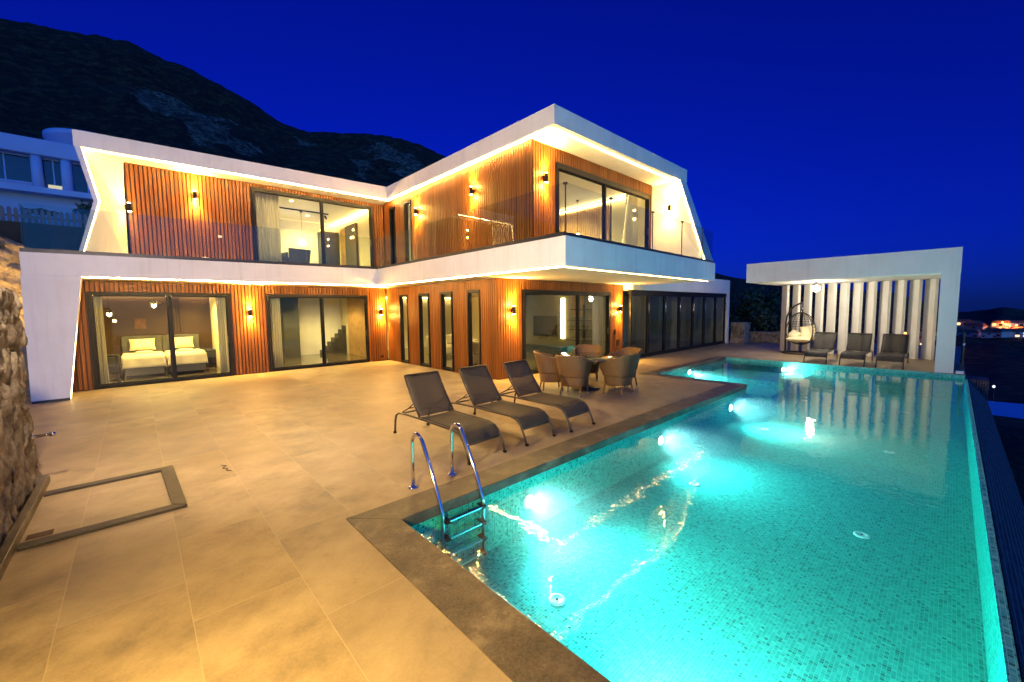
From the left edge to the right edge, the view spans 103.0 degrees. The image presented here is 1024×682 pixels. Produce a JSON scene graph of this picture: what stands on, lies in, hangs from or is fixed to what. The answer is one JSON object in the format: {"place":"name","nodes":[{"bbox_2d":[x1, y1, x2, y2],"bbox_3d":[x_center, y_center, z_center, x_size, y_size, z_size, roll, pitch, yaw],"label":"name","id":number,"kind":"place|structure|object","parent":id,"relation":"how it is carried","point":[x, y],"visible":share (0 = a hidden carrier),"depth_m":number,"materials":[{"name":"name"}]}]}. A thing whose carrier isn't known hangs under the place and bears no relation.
{"place":"outdoors","nodes":[
{"label":"outdoors","id":0,"kind":"place"},
{"bbox_2d":[0,220,216,391],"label":"terrace bank","id":1,"kind":"structure","parent":0,"point":[65,237],"depth_m":12.65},
{"bbox_2d":[19,208,58,223],"bbox_3d":[-17.530,-4.323,15.190,1.086,1.143,1.122,-5,6,-43],"label":"banana plant","id":2,"kind":"object","parent":1,"relation":"on","point":[39,210],"visible":0.36,"depth_m":15.11,"materials":[{"name":"green plant"}]},
{"bbox_2d":[0,205,87,227],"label":"picket fence","id":3,"kind":"object","parent":1,"relation":"on","point":[48,218],"visible":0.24,"depth_m":14.88,"materials":[{"name":"white paint"}]},
{"bbox_2d":[0,128,97,227],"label":"neighbour house","id":4,"kind":"structure","parent":1,"relation":"on","point":[46,173],"depth_m":16.75,"materials":[{"name":"white paint"}]},
{"bbox_2d":[0,151,31,183],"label":"window","id":5,"kind":"structure","parent":4,"relation":"in","point":[13,167],"depth_m":16.40,"materials":[{"name":"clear glass"}]},
{"bbox_2d":[42,158,61,187],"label":"window","id":6,"kind":"structure","parent":4,"relation":"in","point":[51,168],"depth_m":17.06,"materials":[{"name":"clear glass"}]},
{"bbox_2d":[72,163,89,192],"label":"window","id":7,"kind":"structure","parent":4,"relation":"in","point":[80,183],"depth_m":17.61,"materials":[{"name":"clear glass"}]},
{"bbox_2d":[73,200,91,225],"bbox_3d":[-16.639,-4.787,16.497,1.441,1.844,1.477,1,5,21],"label":"shrub","id":8,"kind":"object","parent":1,"relation":"on","point":[84,207],"visible":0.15,"depth_m":16.07,"materials":[{"name":"green plant"}]},
{"bbox_2d":[472,340,479,363],"bbox_3d":[-0.966,0.383,13.332,0.870,0.824,2.100,-5,6,-43],"label":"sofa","id":9,"kind":"object","parent":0,"point":[476,355],"visible":0.24,"depth_m":12.90,"materials":[{"name":"beige fabric"}]},
{"bbox_2d":[0,341,965,681],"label":"paving","id":10,"kind":"structure","parent":0,"point":[260,559],"depth_m":3.46,"materials":[{"name":"beige tile"}]},
{"bbox_2d":[0,288,41,546],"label":"stone wall","id":11,"kind":"structure","parent":10,"relation":"on","point":[20,474],"depth_m":3.83,"materials":[{"name":"beige stone"}]},
{"bbox_2d":[0,474,49,579],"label":"wall skirting","id":12,"kind":"object","parent":11,"relation":"attached to","point":[8,547],"depth_m":3.46,"materials":[{"name":"stone"}]},
{"bbox_2d":[32,431,56,439],"bbox_3d":[-4.934,0.993,4.299,0.170,0.060,0.058,-5,6,-43],"label":"wall tap","id":13,"kind":"object","parent":11,"relation":"attached to","point":[53,433],"depth_m":4.30,"materials":[{"name":"metal"}]},
{"bbox_2d":[16,465,186,551],"bbox_3d":[-3.960,1.567,4.047,1.047,0.029,1.410,-5,6,-43],"label":"floor hatch","id":14,"kind":"object","parent":10,"relation":"on","point":[74,511],"visible":1,"depth_m":3.94,"materials":[{"name":"tile"}]},
{"bbox_2d":[19,104,714,403],"bbox_3d":[-3.941,-2.165,12.776,15.130,6.090,14.420,-5,6,-43],"label":"villa","id":15,"kind":"object","parent":10,"relation":"on","point":[331,316],"visible":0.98,"depth_m":11.44,"materials":[{"name":"white paint"}]},
{"bbox_2d":[93,296,109,383],"bbox_3d":[-10.340,-0.051,10.251,0.083,2.370,0.156,2,5,26],"label":"curtain","id":16,"kind":"object","parent":15,"relation":"hanging from","point":[101,339],"visible":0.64,"depth_m":10.25,"materials":[{"name":"beige fabric"}]},
{"bbox_2d":[98,354,119,382],"bbox_3d":[-10.767,0.755,10.686,0.700,0.740,0.500,-5,6,-43],"label":"writing table","id":17,"kind":"object","parent":15,"relation":"on","point":[116,356],"visible":0.41,"depth_m":10.73,"materials":[{"name":"brown wood"}]},
{"bbox_2d":[104,302,113,316],"bbox_3d":[-11.455,-1.015,11.566,0.181,0.660,0.181,-2,5,-19],"label":"pendant lamp","id":18,"kind":"object","parent":15,"relation":"hanging from","point":[107,314],"visible":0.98,"depth_m":11.56,"materials":[{"name":"white glass"}]},
{"bbox_2d":[98,356,120,376],"bbox_3d":[-11.711,0.754,11.859,0.480,0.580,0.440,-5,6,-43],"label":"nightstand","id":19,"kind":"object","parent":15,"relation":"on","point":[111,365],"visible":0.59,"depth_m":11.76,"materials":[{"name":"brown wood"}]},
{"bbox_2d":[124,202,131,211],"bbox_3d":[-9.466,-3.301,10.054,0.128,0.222,0.090,-2,5,-21],"label":"wall lamp","id":20,"kind":"object","parent":15,"relation":"attached to","point":[128,206],"visible":1,"depth_m":10.03,"materials":[{"name":"black metal"}]},
{"bbox_2d":[134,318,145,328],"bbox_3d":[-11.851,-0.551,12.984,0.280,0.330,0.028,-5,6,-43],"label":"wall picture","id":21,"kind":"object","parent":15,"relation":"attached to","point":[139,323],"depth_m":12.98,"materials":[{"name":"orange paint"}]},
{"bbox_2d":[121,335,166,376],"bbox_3d":[-11.107,0.417,12.282,0.976,1.070,2.107,-5,6,-43],"label":"bed","id":22,"kind":"object","parent":15,"relation":"on","point":[143,355],"visible":1,"depth_m":11.84,"materials":[{"name":"grey fabric"}]},
{"bbox_2d":[149,298,157,307],"bbox_3d":[-10.549,-1.179,11.986,0.181,0.420,0.181,-2,5,-19],"label":"pendant lamp","id":23,"kind":"object","parent":15,"relation":"hanging from","point":[153,305],"visible":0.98,"depth_m":11.97,"materials":[{"name":"white glass"}]},
{"bbox_2d":[86,292,234,388],"bbox_3d":[-9.219,-0.096,10.903,2.870,2.381,0.160,-5,6,-43],"label":"window","id":24,"kind":"structure","parent":15,"relation":"in","point":[89,295],"depth_m":10.85,"materials":[{"name":"black metal"}]},
{"bbox_2d":[162,334,207,372],"bbox_3d":[-10.396,0.356,12.938,0.976,1.070,2.107,-5,6,-43],"label":"bed","id":25,"kind":"object","parent":15,"relation":"on","point":[191,355],"visible":0.91,"depth_m":12.51,"materials":[{"name":"grey fabric"}]},
{"bbox_2d":[193,191,196,199],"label":"wall lamp","id":26,"kind":"object","parent":15,"relation":"attached to","point":[195,195],"visible":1,"depth_m":11.01,"materials":[{"name":"black metal"}]},
{"bbox_2d":[202,349,216,365],"bbox_3d":[-10.311,0.581,13.828,0.480,0.580,0.440,-5,6,-43],"label":"nightstand","id":27,"kind":"object","parent":15,"relation":"on","point":[211,355],"visible":0.46,"depth_m":13.73,"materials":[{"name":"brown wood"}]},
{"bbox_2d":[216,297,227,372],"bbox_3d":[-8.508,-0.207,11.939,0.084,2.370,0.184,2,5,30],"label":"curtain","id":28,"kind":"object","parent":15,"relation":"hanging from","point":[221,335],"visible":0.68,"depth_m":11.93,"materials":[{"name":"beige fabric"}]},
{"bbox_2d":[248,309,251,316],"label":"wall lamp","id":29,"kind":"object","parent":15,"relation":"attached to","point":[250,312],"visible":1,"depth_m":12.01,"materials":[{"name":"black metal"}]},
{"bbox_2d":[255,192,281,261],"bbox_3d":[-7.554,-3.478,12.612,0.085,2.380,0.698,3,6,41],"label":"curtain","id":30,"kind":"object","parent":15,"relation":"hanging from","point":[268,227],"visible":0.69,"depth_m":12.62,"materials":[{"name":"white fabric"}]},
{"bbox_2d":[270,298,282,367],"bbox_3d":[-7.487,-0.295,12.892,0.084,2.370,0.362,3,6,36],"label":"curtain","id":31,"kind":"object","parent":15,"relation":"hanging from","point":[276,332],"visible":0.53,"depth_m":12.92,"materials":[{"name":"beige fabric"}]},
{"bbox_2d":[282,248,310,262],"bbox_3d":[-7.303,-2.711,13.722,0.757,0.700,0.760,3,6,35],"label":"armchair","id":32,"kind":"object","parent":15,"relation":"on","point":[299,255],"visible":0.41,"depth_m":13.44,"materials":[{"name":"grey fabric"}]},
{"bbox_2d":[299,211,305,244],"bbox_3d":[-8.003,-4.278,15.501,0.220,1.270,0.220,-5,6,-43],"label":"pendant lamp","id":33,"kind":"object","parent":15,"relation":"hanging from","point":[302,242],"visible":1,"depth_m":15.48,"materials":[{"name":"white glass"}]},
{"bbox_2d":[279,207,327,219],"bbox_3d":[-7.768,-4.784,15.303,1.700,0.236,0.122,-5,6,-43],"label":"track light","id":34,"kind":"object","parent":15,"relation":"attached to","point":[304,211],"visible":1,"depth_m":15.29,"materials":[{"name":"black metal"}]},
{"bbox_2d":[251,186,373,266],"bbox_3d":[-6.340,-3.498,13.341,3.680,2.324,0.160,-5,6,-43],"label":"window","id":35,"kind":"structure","parent":15,"relation":"in","point":[253,189],"depth_m":13.34,"materials":[{"name":"black metal"}]},
{"bbox_2d":[266,294,369,371],"bbox_3d":[-6.324,-0.343,13.571,3.140,2.381,0.160,-5,6,-43],"label":"window","id":36,"kind":"structure","parent":15,"relation":"in","point":[268,296],"depth_m":13.53,"materials":[{"name":"black metal"}]},
{"bbox_2d":[19,182,713,268],"bbox_3d":[-2.873,-2.589,10.231,18.957,1.068,6.878,-2,5,-12],"label":"balustrade","id":37,"kind":"object","parent":15,"relation":"on","point":[31,237],"visible":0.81,"depth_m":9.46,"materials":[{"name":"clear glass"}]},
{"bbox_2d":[389,207,396,263],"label":"window","id":38,"kind":"structure","parent":15,"relation":"in","point":[392,230],"depth_m":14.44,"materials":[{"name":"black metal"}]},
{"bbox_2d":[399,294,409,363],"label":"window","id":39,"kind":"structure","parent":15,"relation":"in","point":[403,360],"depth_m":14.30,"materials":[{"name":"black metal"}]},
{"bbox_2d":[404,200,412,260],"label":"window","id":40,"kind":"structure","parent":15,"relation":"in","point":[408,202],"depth_m":13.66,"materials":[{"name":"black metal"}]},
{"bbox_2d":[418,293,430,366],"bbox_3d":[-2.797,-0.352,13.209,0.132,2.371,0.600,-5,6,-43],"label":"window","id":41,"kind":"structure","parent":15,"relation":"in","point":[420,305],"depth_m":13.33,"materials":[{"name":"black metal"}]},
{"bbox_2d":[440,291,454,371],"bbox_3d":[-1.911,-0.287,12.254,0.132,2.371,0.570,-5,6,-43],"label":"window","id":42,"kind":"structure","parent":15,"relation":"in","point":[442,294],"depth_m":12.35,"materials":[{"name":"black metal"}]},
{"bbox_2d":[426,334,478,354],"bbox_3d":[-2.405,0.159,16.373,2.100,0.824,0.870,-5,6,-43],"label":"sofa","id":43,"kind":"object","parent":15,"relation":"on","point":[448,344],"visible":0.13,"depth_m":15.99,"materials":[{"name":"beige fabric"}]},
{"bbox_2d":[469,186,473,194],"bbox_3d":[-1.070,-3.986,10.822,0.128,0.222,0.090,-5,6,-43],"label":"wall lamp","id":44,"kind":"object","parent":15,"relation":"attached to","point":[471,190],"visible":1,"depth_m":10.78,"materials":[{"name":"black metal"}]},
{"bbox_2d":[467,289,481,365],"bbox_3d":[-1.008,-0.220,11.280,0.132,2.371,0.550,-5,6,-43],"label":"window","id":45,"kind":"structure","parent":15,"relation":"in","point":[469,297],"depth_m":11.39,"materials":[{"name":"black metal"}]},
{"bbox_2d":[511,306,515,313],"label":"wall lamp","id":46,"kind":"object","parent":15,"relation":"attached to","point":[513,309],"visible":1,"depth_m":10.72,"materials":[{"name":"black metal"}]},
{"bbox_2d":[543,172,547,182],"bbox_3d":[0.784,-3.803,9.501,0.090,0.222,0.128,-5,6,-43],"label":"wall lamp","id":47,"kind":"object","parent":15,"relation":"attached to","point":[545,178],"visible":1,"depth_m":9.45,"materials":[{"name":"black metal"}]},
{"bbox_2d":[533,316,558,335],"bbox_3d":[1.392,-0.633,16.864,0.057,0.800,1.370,-5,6,-43],"label":"television","id":48,"kind":"object","parent":15,"relation":"attached to","point":[546,325],"visible":1,"depth_m":16.80,"materials":[{"name":"black plastic"}]},
{"bbox_2d":[526,344,566,353],"bbox_3d":[1.166,0.326,16.945,0.395,0.300,2.600,-5,6,-43],"label":"media cabinet","id":49,"kind":"object","parent":15,"relation":"on","point":[547,349],"visible":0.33,"depth_m":16.42,"materials":[{"name":"grey wood"}]},
{"bbox_2d":[559,181,559,231],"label":"curtain","id":50,"kind":"object","parent":15,"relation":"hanging from","point":[559,206],"visible":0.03,"depth_m":10.51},
{"bbox_2d":[522,290,609,373],"bbox_3d":[1.800,-0.353,12.584,4.110,2.361,0.160,-5,6,-43],"label":"window","id":51,"kind":"structure","parent":15,"relation":"in","point":[524,292],"depth_m":12.73,"materials":[{"name":"black metal"}]},
{"bbox_2d":[576,200,579,234],"bbox_3d":[2.295,-4.240,14.267,0.200,1.340,0.200,-5,6,-43],"label":"pendant lamp","id":52,"kind":"object","parent":15,"relation":"hanging from","point":[577,216],"visible":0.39,"depth_m":14.25,"materials":[{"name":"white metal"}]},
{"bbox_2d":[567,305,591,343],"bbox_3d":[2.669,-0.537,15.276,0.330,1.650,1.300,-5,6,-43],"label":"wall shelf","id":53,"kind":"object","parent":15,"relation":"attached to","point":[583,329],"depth_m":15.38,"materials":[{"name":"black metal"}]},
{"bbox_2d":[592,296,602,347],"bbox_3d":[3.021,-0.548,14.338,0.084,2.390,0.704,4,6,44],"label":"curtain","id":54,"kind":"object","parent":15,"relation":"hanging from","point":[597,320],"visible":0.65,"depth_m":14.29,"materials":[{"name":"white fabric"}]},
{"bbox_2d":[555,162,649,247],"bbox_3d":[2.694,-3.383,11.459,4.460,2.174,0.160,-5,6,-43],"label":"window","id":55,"kind":"structure","parent":15,"relation":"in","point":[559,167],"depth_m":11.25,"materials":[{"name":"black metal"}]},
{"bbox_2d":[625,194,637,245],"bbox_3d":[3.763,-3.608,12.844,0.085,2.330,0.756,3,6,43],"label":"curtain","id":56,"kind":"object","parent":15,"relation":"hanging from","point":[631,224],"visible":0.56,"depth_m":12.83,"materials":[{"name":"beige fabric"}]},
{"bbox_2d":[393,370,506,464],"bbox_3d":[-0.934,0.956,5.673,0.616,0.927,1.838,-5,6,-44],"label":"sun lounger","id":57,"kind":"object","parent":10,"relation":"on","point":[428,393],"visible":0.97,"depth_m":5.76,"materials":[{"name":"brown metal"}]},
{"bbox_2d":[447,364,555,445],"bbox_3d":[-0.235,0.897,6.304,0.616,0.927,1.838,-5,6,-45],"label":"sun lounger","id":58,"kind":"object","parent":10,"relation":"on","point":[478,382],"visible":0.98,"depth_m":6.37,"materials":[{"name":"grey fabric"}]},
{"bbox_2d":[491,359,594,432],"bbox_3d":[0.457,0.843,6.887,0.616,0.927,1.838,-5,6,-44],"label":"sun lounger","id":59,"kind":"object","parent":10,"relation":"on","point":[522,380],"visible":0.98,"depth_m":6.96,"materials":[{"name":"grey fabric"}]},
{"bbox_2d":[533,350,563,391],"bbox_3d":[0.852,0.667,9.288,0.715,0.878,0.734,-1,5,-4],"label":"wicker chair","id":60,"kind":"object","parent":10,"relation":"on","point":[547,368],"visible":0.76,"depth_m":9.02,"materials":[{"name":"wicker"}]},
{"bbox_2d":[555,355,592,397],"bbox_3d":[1.310,0.711,8.663,0.734,0.878,0.714,2,5,29],"label":"wicker chair","id":61,"kind":"object","parent":10,"relation":"on","point":[573,371],"visible":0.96,"depth_m":8.42,"materials":[{"name":"wicker"}]},
{"bbox_2d":[549,352,622,390],"bbox_3d":[1.692,0.716,9.348,1.720,0.750,1.720,-5,6,-43],"label":"dining table","id":62,"kind":"object","parent":10,"relation":"on","point":[597,357],"visible":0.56,"depth_m":9.32,"materials":[{"name":"brown glass"}]},
{"bbox_2d":[574,344,602,381],"bbox_3d":[1.964,0.557,10.499,0.734,0.878,0.714,0,5,13],"label":"wicker chair","id":63,"kind":"object","parent":10,"relation":"on","point":[589,348],"visible":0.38,"depth_m":10.67,"materials":[{"name":"wicker"}]},
{"bbox_2d":[599,353,638,396],"bbox_3d":[2.312,0.695,8.719,0.734,0.878,0.714,-5,6,-45],"label":"wicker chair","id":64,"kind":"object","parent":10,"relation":"on","point":[619,371],"visible":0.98,"depth_m":8.47,"materials":[{"name":"wicker"}]},
{"bbox_2d":[611,347,641,385],"bbox_3d":[2.684,0.611,9.717,0.714,0.878,0.734,-2,5,-21],"label":"wicker chair","id":65,"kind":"object","parent":10,"relation":"on","point":[628,351],"visible":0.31,"depth_m":9.89,"materials":[{"name":"wicker"}]},
{"bbox_2d":[622,279,729,357],"bbox_3d":[6.058,-1.285,18.929,9.060,3.120,4.380,-5,6,-43],"label":"glass annex","id":66,"kind":"object","parent":10,"relation":"on","point":[695,314],"visible":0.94,"depth_m":20.34,"materials":[{"name":"black paint"}]},
{"bbox_2d":[629,294,649,355],"bbox_3d":[4.628,-0.573,14.788,1.224,2.266,0.133,-5,6,-43],"label":"sliding door","id":67,"kind":"structure","parent":66,"relation":"in","point":[630,295],"depth_m":14.99,"materials":[{"name":"black metal"}]},
{"bbox_2d":[644,296,645,352],"bbox_3d":[5.297,-0.697,15.995,0.084,2.370,0.513,3,6,37],"label":"curtain","id":68,"kind":"object","parent":66,"relation":"hanging from","point":[644,324],"visible":0.15,"depth_m":15.82,"materials":[{"name":"grey fabric"}]},
{"bbox_2d":[648,294,665,354],"bbox_3d":[5.557,-0.652,15.643,1.294,2.266,0.133,-5,6,-43],"label":"sliding door","id":69,"kind":"structure","parent":66,"relation":"in","point":[664,296],"depth_m":15.99,"materials":[{"name":"black metal"}]},
{"bbox_2d":[658,296,662,350],"bbox_3d":[6.104,-0.765,16.739,0.084,2.370,0.513,3,6,37],"label":"curtain","id":70,"kind":"object","parent":66,"relation":"hanging from","point":[660,323],"visible":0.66,"depth_m":16.65,"materials":[{"name":"grey fabric"}]},
{"bbox_2d":[665,295,680,351],"bbox_3d":[6.492,-0.732,16.506,1.244,2.266,0.133,-5,6,-43],"label":"sliding door","id":71,"kind":"structure","parent":66,"relation":"in","point":[678,296],"depth_m":16.83,"materials":[{"name":"black metal"}]},
{"bbox_2d":[679,295,693,349],"bbox_3d":[7.428,-0.811,17.368,1.294,2.266,0.133,-5,6,-43],"label":"sliding door","id":72,"kind":"structure","parent":66,"relation":"in","point":[692,296],"depth_m":17.72,"materials":[{"name":"black metal"}]},
{"bbox_2d":[693,295,705,346],"bbox_3d":[8.345,-0.890,18.214,1.194,2.266,0.133,-5,6,-43],"label":"sliding door","id":73,"kind":"structure","parent":66,"relation":"in","point":[703,304],"depth_m":18.54,"materials":[{"name":"black metal"}]},
{"bbox_2d":[704,296,716,344],"bbox_3d":[9.263,-0.968,19.059,1.294,2.266,0.133,-5,6,-43],"label":"sliding door","id":74,"kind":"structure","parent":66,"relation":"in","point":[715,304],"depth_m":19.41,"materials":[{"name":"black metal"}]},
{"bbox_2d":[715,296,726,342],"bbox_3d":[10.180,-1.046,19.905,1.194,2.266,0.133,-5,6,-43],"label":"sliding door","id":75,"kind":"structure","parent":66,"relation":"in","point":[724,304],"depth_m":20.23,"materials":[{"name":"black metal"}]},
{"bbox_2d":[346,356,1023,681],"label":"swimming pool","id":76,"kind":"structure","parent":10,"relation":"in","point":[803,522],"depth_m":4.25,"materials":[{"name":"teal liquid"}]},
{"bbox_2d":[408,422,486,566],"bbox_3d":[-0.665,1.559,4.222,0.598,1.290,0.661,-5,6,-43],"label":"pool ladder","id":77,"kind":"object","parent":76,"relation":"attached to","point":[478,538],"visible":0.93,"depth_m":4.10,"materials":[{"name":"metal"}]},
{"bbox_2d":[730,322,750,342],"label":"stone pillar","id":78,"kind":"structure","parent":10,"relation":"on","point":[740,332],"depth_m":20.32,"materials":[{"name":"grey stone"}]},
{"bbox_2d":[750,331,811,343],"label":"stone wall","id":79,"kind":"structure","parent":10,"relation":"on","point":[766,336],"depth_m":20.65,"materials":[{"name":"grey stone"}]},
{"bbox_2d":[781,302,815,354],"bbox_3d":[10.991,-0.505,15.531,1.090,1.978,1.170,-4,6,-35],"label":"hanging chair","id":80,"kind":"object","parent":10,"relation":"on","point":[805,334],"visible":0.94,"depth_m":15.53,"materials":[{"name":"wicker"}]},
{"bbox_2d":[803,332,837,363],"bbox_3d":[10.320,0.192,13.586,1.838,0.927,0.616,-5,6,-43],"label":"sun lounger","id":81,"kind":"object","parent":10,"relation":"on","point":[823,345],"visible":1,"depth_m":13.73,"materials":[{"name":"grey fabric"}]},
{"bbox_2d":[746,247,962,373],"bbox_3d":[11.377,-1.034,13.818,3.980,3.300,5.055,-5,6,-43],"label":"pergola","id":82,"kind":"object","parent":10,"relation":"on","point":[931,267],"visible":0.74,"depth_m":13.51,"materials":[{"name":"white paint"}]},
{"bbox_2d":[812,282,819,291],"bbox_3d":[10.540,-1.880,14.114,0.220,0.340,0.220,-5,6,-43],"label":"pendant lamp","id":83,"kind":"object","parent":82,"relation":"hanging from","point":[816,288],"visible":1,"depth_m":14.06,"materials":[{"name":"white glass"}]},
{"bbox_2d":[838,333,872,366],"bbox_3d":[10.945,0.236,12.927,1.838,0.927,0.616,-5,6,-43],"label":"sun lounger","id":84,"kind":"object","parent":10,"relation":"on","point":[858,347],"visible":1,"depth_m":13.06,"materials":[{"name":"grey fabric"}]},
{"bbox_2d":[875,334,908,369],"bbox_3d":[11.523,0.278,12.318,1.838,0.927,0.616,-5,6,-43],"label":"sun lounger","id":85,"kind":"object","parent":10,"relation":"on","point":[895,346],"visible":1,"depth_m":12.46,"materials":[{"name":"grey metal"}]},
{"bbox_2d":[960,329,965,370],"bbox_3d":[13.107,0.226,11.841,2.228,1.060,0.045,-5,6,-43],"label":"glass fence","id":86,"kind":"object","parent":10,"relation":"on","point":[963,348],"visible":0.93,"depth_m":11.12,"materials":[{"name":"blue glass"}]},
{"bbox_2d":[0,18,1023,504],"bbox_3d":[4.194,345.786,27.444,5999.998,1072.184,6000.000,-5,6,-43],"label":"terrain","id":87,"kind":"structure","parent":0,"point":[92,82],"depth_m":229.43,"materials":[{"name":"black"}]},
{"bbox_2d":[0,234,30,396],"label":"retaining wall","id":88,"kind":"structure","parent":87,"relation":"on","point":[10,272],"depth_m":9.79,"materials":[{"name":"stone"}]},
{"bbox_2d":[728,285,788,340],"bbox_3d":[14.880,-1.387,26.043,4.665,4.409,4.535,-5,6,-43],"label":"bush","id":89,"kind":"object","parent":87,"relation":"on","point":[744,311],"visible":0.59,"depth_m":25.68,"materials":[{"name":"green plant"}]},
{"bbox_2d":[729,287,802,329],"bbox_3d":[18.269,-1.774,29.544,4.308,5.148,4.028,-1,5,-6],"label":"bush","id":90,"kind":"object","parent":87,"relation":"on","point":[775,309],"visible":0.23,"depth_m":29.35,"materials":[{"name":"green plant"}]},
{"bbox_2d":[772,296,825,331],"bbox_3d":[18.391,-0.889,25.969,3.973,3.939,4.404,-5,6,-43],"label":"bush","id":91,"kind":"object","parent":87,"relation":"on","point":[801,317],"visible":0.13,"depth_m":25.79,"materials":[{"name":"green plant"}]},
{"bbox_2d":[813,319,850,340],"bbox_3d":[18.571,0.065,24.276,3.579,2.900,3.091,-3,5,-30],"label":"bush","id":92,"kind":"object","parent":87,"relation":"on","point":[836,327],"visible":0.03,"depth_m":23.24,"materials":[{"name":"green plant"}]},
{"bbox_2d":[956,326,973,334],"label":"town house","id":93,"kind":"structure","parent":87,"relation":"on","point":[961,327],"depth_m":217.70,"materials":[{"name":"tile"}]},
{"bbox_2d":[957,319,974,325],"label":"town house","id":94,"kind":"structure","parent":87,"relation":"on","point":[961,322],"depth_m":231.92,"materials":[{"name":"tile"}]},
{"bbox_2d":[957,329,980,336],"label":"town house","id":95,"kind":"structure","parent":87,"relation":"on","point":[973,332],"depth_m":212.80,"materials":[{"name":"tile"}]},
{"bbox_2d":[966,320,983,323],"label":"town house","id":96,"kind":"structure","parent":87,"relation":"on","point":[976,321],"depth_m":229.19,"materials":[{"name":"tile"}]},
{"bbox_2d":[964,323,990,330],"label":"town house","id":97,"kind":"structure","parent":87,"relation":"on","point":[980,326],"depth_m":224.14,"materials":[{"name":"tile"}]},
{"bbox_2d":[980,329,996,337],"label":"town house","id":98,"kind":"structure","parent":87,"relation":"on","point":[987,333],"depth_m":198.72,"materials":[{"name":"tile"}]},
{"bbox_2d":[992,385,994,400],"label":"garden lamp","id":99,"kind":"object","parent":87,"relation":"on","point":[993,386],"visible":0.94,"depth_m":40.31,"materials":[{"name":"grey metal"}]},
{"bbox_2d":[981,328,1013,337],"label":"town house","id":100,"kind":"structure","parent":87,"relation":"on","point":[1003,332],"depth_m":195.30,"materials":[{"name":"tile"}]},
{"bbox_2d":[990,320,1015,327],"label":"town house","id":101,"kind":"structure","parent":87,"relation":"on","point":[1006,323],"depth_m":217.29,"materials":[{"name":"tile"}]},
{"bbox_2d":[988,401,1023,418],"bbox_3d":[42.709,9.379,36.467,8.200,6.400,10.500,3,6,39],"label":"swimming pool","id":102,"kind":"structure","parent":87,"relation":"on","point":[1013,410],"depth_m":36.54,"materials":[{"name":"blue liquid"}]},
{"bbox_2d":[1007,328,1023,337],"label":"town house","id":103,"kind":"structure","parent":87,"relation":"on","point":[1018,333],"depth_m":195.06,"materials":[{"name":"tile"}]},
{"bbox_2d":[1017,320,1023,325],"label":"town house","id":104,"kind":"structure","parent":87,"relation":"on","point":[1020,322],"depth_m":217.53,"materials":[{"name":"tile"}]},
{"bbox_2d":[0,0,1023,311],"label":"sky","id":105,"kind":"structure","parent":0,"point":[799,129],"materials":[{"name":"blue"}]}
]}

